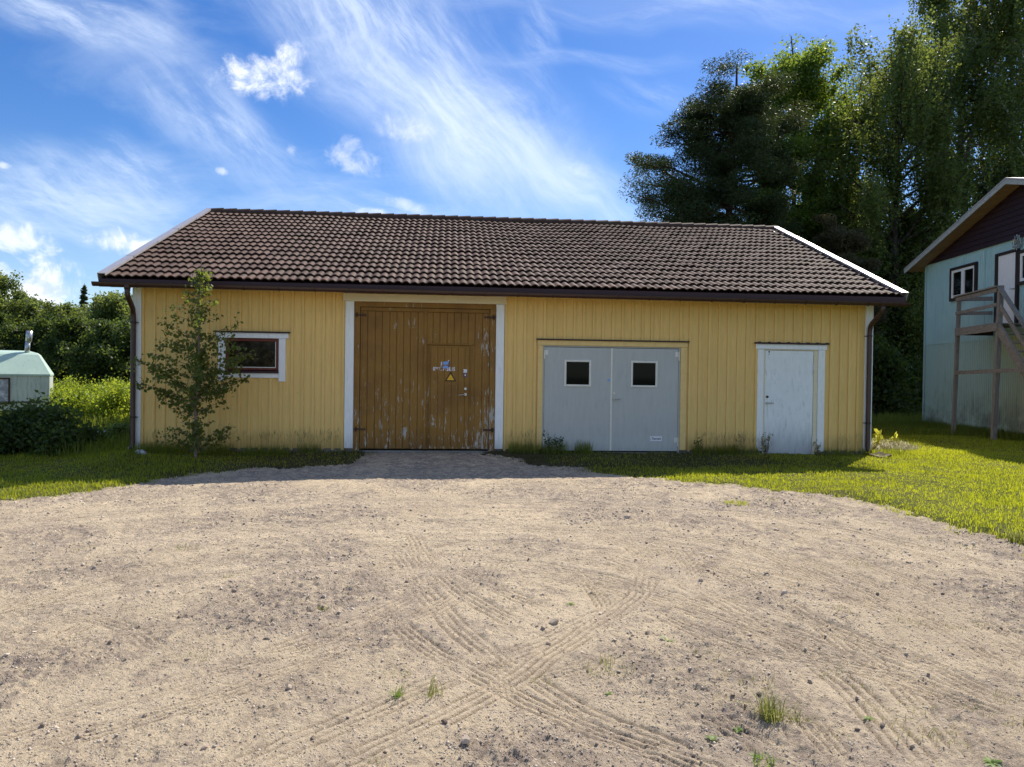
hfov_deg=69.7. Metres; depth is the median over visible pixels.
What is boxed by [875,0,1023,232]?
birch tree
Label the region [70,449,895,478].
trodden grass
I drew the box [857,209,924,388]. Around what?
understorey tree
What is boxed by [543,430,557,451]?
tall weed
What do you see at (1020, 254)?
window
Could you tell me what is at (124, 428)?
shrub
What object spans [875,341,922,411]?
forest shrub
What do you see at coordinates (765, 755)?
grass tuft
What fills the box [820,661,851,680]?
grass tuft
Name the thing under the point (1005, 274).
door
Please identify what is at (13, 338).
broadleaf tree
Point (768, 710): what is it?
grass tuft
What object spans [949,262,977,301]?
window
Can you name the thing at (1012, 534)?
grass tuft
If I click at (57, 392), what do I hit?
leafy shrub
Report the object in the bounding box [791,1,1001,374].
birch tree
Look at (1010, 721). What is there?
grass tuft
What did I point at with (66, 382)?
leafy shrub
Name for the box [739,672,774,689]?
grass tuft
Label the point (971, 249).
house
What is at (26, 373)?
caravan
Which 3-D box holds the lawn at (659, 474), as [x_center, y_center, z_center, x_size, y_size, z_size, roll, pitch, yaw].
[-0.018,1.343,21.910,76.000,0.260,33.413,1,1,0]
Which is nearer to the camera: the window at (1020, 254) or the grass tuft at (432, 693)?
the grass tuft at (432, 693)
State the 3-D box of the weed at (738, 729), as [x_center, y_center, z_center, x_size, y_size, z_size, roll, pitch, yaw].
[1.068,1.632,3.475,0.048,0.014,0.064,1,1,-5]
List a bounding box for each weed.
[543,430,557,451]
[555,436,564,450]
[694,437,701,453]
[707,735,720,741]
[731,434,744,452]
[733,725,743,732]
[760,432,772,452]
[813,440,820,455]
[983,756,1002,766]
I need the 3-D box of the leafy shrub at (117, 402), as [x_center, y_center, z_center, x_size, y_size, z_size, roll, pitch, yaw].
[-10.934,0.543,20.514,2.315,1.566,2.013,1,1,17]
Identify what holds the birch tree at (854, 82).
on the ground
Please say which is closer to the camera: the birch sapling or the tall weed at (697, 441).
the birch sapling
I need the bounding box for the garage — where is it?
[91,208,909,454]
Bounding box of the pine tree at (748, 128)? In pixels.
[617,48,818,235]
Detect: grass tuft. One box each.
[358,752,386,766]
[379,684,427,698]
[415,671,454,698]
[577,652,637,678]
[718,677,821,724]
[723,499,749,505]
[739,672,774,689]
[747,748,778,766]
[785,702,822,723]
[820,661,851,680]
[892,720,938,741]
[897,700,940,716]
[930,728,967,749]
[953,702,983,714]
[989,712,1023,735]
[992,529,1023,543]
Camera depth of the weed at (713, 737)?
3.42 m
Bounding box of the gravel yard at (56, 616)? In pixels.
[0,452,1023,766]
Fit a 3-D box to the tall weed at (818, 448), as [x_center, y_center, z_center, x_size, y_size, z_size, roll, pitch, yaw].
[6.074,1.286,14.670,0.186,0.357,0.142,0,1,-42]
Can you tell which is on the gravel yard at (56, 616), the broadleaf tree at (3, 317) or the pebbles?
the pebbles
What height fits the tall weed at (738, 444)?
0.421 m
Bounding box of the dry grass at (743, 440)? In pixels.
[141,424,879,454]
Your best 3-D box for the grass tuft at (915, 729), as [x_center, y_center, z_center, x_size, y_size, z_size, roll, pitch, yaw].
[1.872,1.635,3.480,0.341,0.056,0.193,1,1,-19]
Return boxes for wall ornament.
[1012,235,1022,249]
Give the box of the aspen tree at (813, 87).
[727,32,882,254]
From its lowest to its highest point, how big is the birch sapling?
3.616 m
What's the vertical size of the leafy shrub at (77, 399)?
1.344 m
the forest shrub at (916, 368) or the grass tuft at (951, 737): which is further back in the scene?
the forest shrub at (916, 368)
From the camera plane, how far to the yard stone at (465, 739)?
3.31 m
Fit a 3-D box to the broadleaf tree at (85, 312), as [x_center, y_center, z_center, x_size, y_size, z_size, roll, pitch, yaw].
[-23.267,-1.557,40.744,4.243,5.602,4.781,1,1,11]
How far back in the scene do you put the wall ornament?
19.42 m
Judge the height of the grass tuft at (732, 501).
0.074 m
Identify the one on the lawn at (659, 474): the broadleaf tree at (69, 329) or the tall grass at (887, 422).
the tall grass at (887, 422)
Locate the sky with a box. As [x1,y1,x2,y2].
[0,0,1023,306]
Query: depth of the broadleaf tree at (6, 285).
36.34 m
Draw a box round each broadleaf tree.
[0,270,38,326]
[0,309,22,349]
[0,312,78,384]
[3,288,54,325]
[21,299,88,322]
[33,311,120,384]
[55,314,130,388]
[74,290,131,325]
[79,304,93,319]
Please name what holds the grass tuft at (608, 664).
on the gravel yard at (56, 616)
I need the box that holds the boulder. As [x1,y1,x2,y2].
[135,449,147,453]
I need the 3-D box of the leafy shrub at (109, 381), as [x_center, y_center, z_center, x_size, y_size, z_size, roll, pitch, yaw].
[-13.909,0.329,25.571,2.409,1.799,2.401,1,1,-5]
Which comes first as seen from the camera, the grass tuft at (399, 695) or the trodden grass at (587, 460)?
the grass tuft at (399, 695)
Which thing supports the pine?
on the ground
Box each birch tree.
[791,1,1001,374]
[801,58,900,216]
[873,0,1023,276]
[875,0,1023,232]
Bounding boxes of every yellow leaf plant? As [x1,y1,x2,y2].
[872,429,882,447]
[887,431,897,446]
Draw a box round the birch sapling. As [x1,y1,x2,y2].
[127,257,257,457]
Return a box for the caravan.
[0,330,53,409]
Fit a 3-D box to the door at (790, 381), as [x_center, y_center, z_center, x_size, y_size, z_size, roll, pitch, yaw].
[5.580,0.300,14.776,1.515,2.254,0.190,1,1,-5]
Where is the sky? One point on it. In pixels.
(122, 122)
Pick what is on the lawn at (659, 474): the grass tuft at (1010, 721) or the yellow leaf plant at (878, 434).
the yellow leaf plant at (878, 434)
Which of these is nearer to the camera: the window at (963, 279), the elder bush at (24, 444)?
the elder bush at (24, 444)
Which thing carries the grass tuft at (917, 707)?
on the gravel yard at (56, 616)
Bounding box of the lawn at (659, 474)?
[0,410,1023,543]
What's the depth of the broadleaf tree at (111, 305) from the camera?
33.69 m
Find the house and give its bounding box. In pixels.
[904,177,1023,436]
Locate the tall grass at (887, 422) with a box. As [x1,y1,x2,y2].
[0,409,1023,458]
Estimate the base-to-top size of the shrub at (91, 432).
0.643 m
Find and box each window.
[0,378,9,403]
[213,330,289,381]
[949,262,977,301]
[1017,249,1023,284]
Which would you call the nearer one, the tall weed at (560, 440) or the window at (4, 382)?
the tall weed at (560, 440)
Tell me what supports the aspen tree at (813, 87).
on the ground
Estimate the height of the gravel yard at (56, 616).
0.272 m
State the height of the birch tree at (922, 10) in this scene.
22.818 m
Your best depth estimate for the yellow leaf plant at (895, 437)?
15.97 m
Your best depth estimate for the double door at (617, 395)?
14.46 m
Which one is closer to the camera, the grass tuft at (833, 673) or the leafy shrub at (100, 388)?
the grass tuft at (833, 673)
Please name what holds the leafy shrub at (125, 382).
on the lawn at (659, 474)
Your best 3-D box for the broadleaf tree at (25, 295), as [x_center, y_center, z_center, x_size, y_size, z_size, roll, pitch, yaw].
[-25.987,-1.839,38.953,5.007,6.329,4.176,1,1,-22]
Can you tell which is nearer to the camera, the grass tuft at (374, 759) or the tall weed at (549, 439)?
the grass tuft at (374, 759)
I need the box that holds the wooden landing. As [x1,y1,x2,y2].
[951,285,1023,439]
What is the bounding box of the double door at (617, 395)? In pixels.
[536,338,689,452]
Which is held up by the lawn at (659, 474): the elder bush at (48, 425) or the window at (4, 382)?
the elder bush at (48, 425)
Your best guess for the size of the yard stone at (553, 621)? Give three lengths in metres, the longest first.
0.067 x 0.043 x 0.043 m
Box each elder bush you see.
[0,390,97,456]
[0,401,36,455]
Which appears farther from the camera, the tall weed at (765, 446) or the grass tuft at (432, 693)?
the tall weed at (765, 446)
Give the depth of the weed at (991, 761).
3.18 m
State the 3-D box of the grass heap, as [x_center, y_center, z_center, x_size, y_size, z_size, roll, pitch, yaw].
[8.045,1.358,15.929,1.819,0.455,1.981,0,1,-29]
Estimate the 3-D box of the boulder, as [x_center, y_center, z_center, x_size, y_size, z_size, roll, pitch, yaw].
[-6.684,1.259,13.282,0.320,0.153,0.225,3,7,14]
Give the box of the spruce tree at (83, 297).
[78,284,87,310]
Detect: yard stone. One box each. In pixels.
[461,734,469,743]
[549,619,558,624]
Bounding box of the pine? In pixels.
[811,213,898,334]
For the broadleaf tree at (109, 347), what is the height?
4.316 m
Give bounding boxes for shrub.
[26,379,78,404]
[44,384,104,422]
[53,371,93,392]
[62,378,127,396]
[70,377,129,422]
[72,420,116,447]
[86,367,129,388]
[102,419,129,442]
[114,370,129,394]
[872,329,922,416]
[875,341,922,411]
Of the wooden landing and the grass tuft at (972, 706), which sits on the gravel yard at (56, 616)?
the grass tuft at (972, 706)
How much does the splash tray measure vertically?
0.090 m
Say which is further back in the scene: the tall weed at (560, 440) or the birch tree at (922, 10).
the birch tree at (922, 10)
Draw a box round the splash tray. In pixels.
[866,451,891,457]
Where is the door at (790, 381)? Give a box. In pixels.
[754,342,828,454]
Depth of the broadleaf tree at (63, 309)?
36.30 m
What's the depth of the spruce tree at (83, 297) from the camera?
47.73 m
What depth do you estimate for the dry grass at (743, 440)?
13.81 m
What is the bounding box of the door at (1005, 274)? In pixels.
[994,248,1019,322]
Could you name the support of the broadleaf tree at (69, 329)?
on the ground
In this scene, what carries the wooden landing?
on the lawn at (659, 474)
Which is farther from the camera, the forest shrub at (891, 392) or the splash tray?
the forest shrub at (891, 392)
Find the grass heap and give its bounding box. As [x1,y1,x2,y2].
[871,439,921,451]
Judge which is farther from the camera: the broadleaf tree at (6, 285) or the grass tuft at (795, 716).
the broadleaf tree at (6, 285)
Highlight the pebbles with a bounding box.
[0,465,1023,766]
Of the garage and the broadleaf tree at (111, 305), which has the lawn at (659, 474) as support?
the garage
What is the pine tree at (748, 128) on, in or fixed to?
on the ground
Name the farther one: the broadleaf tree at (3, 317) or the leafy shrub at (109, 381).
the broadleaf tree at (3, 317)
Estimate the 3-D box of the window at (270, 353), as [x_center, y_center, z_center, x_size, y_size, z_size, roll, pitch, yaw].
[-4.893,-0.512,13.852,1.390,0.938,0.135,1,1,-5]

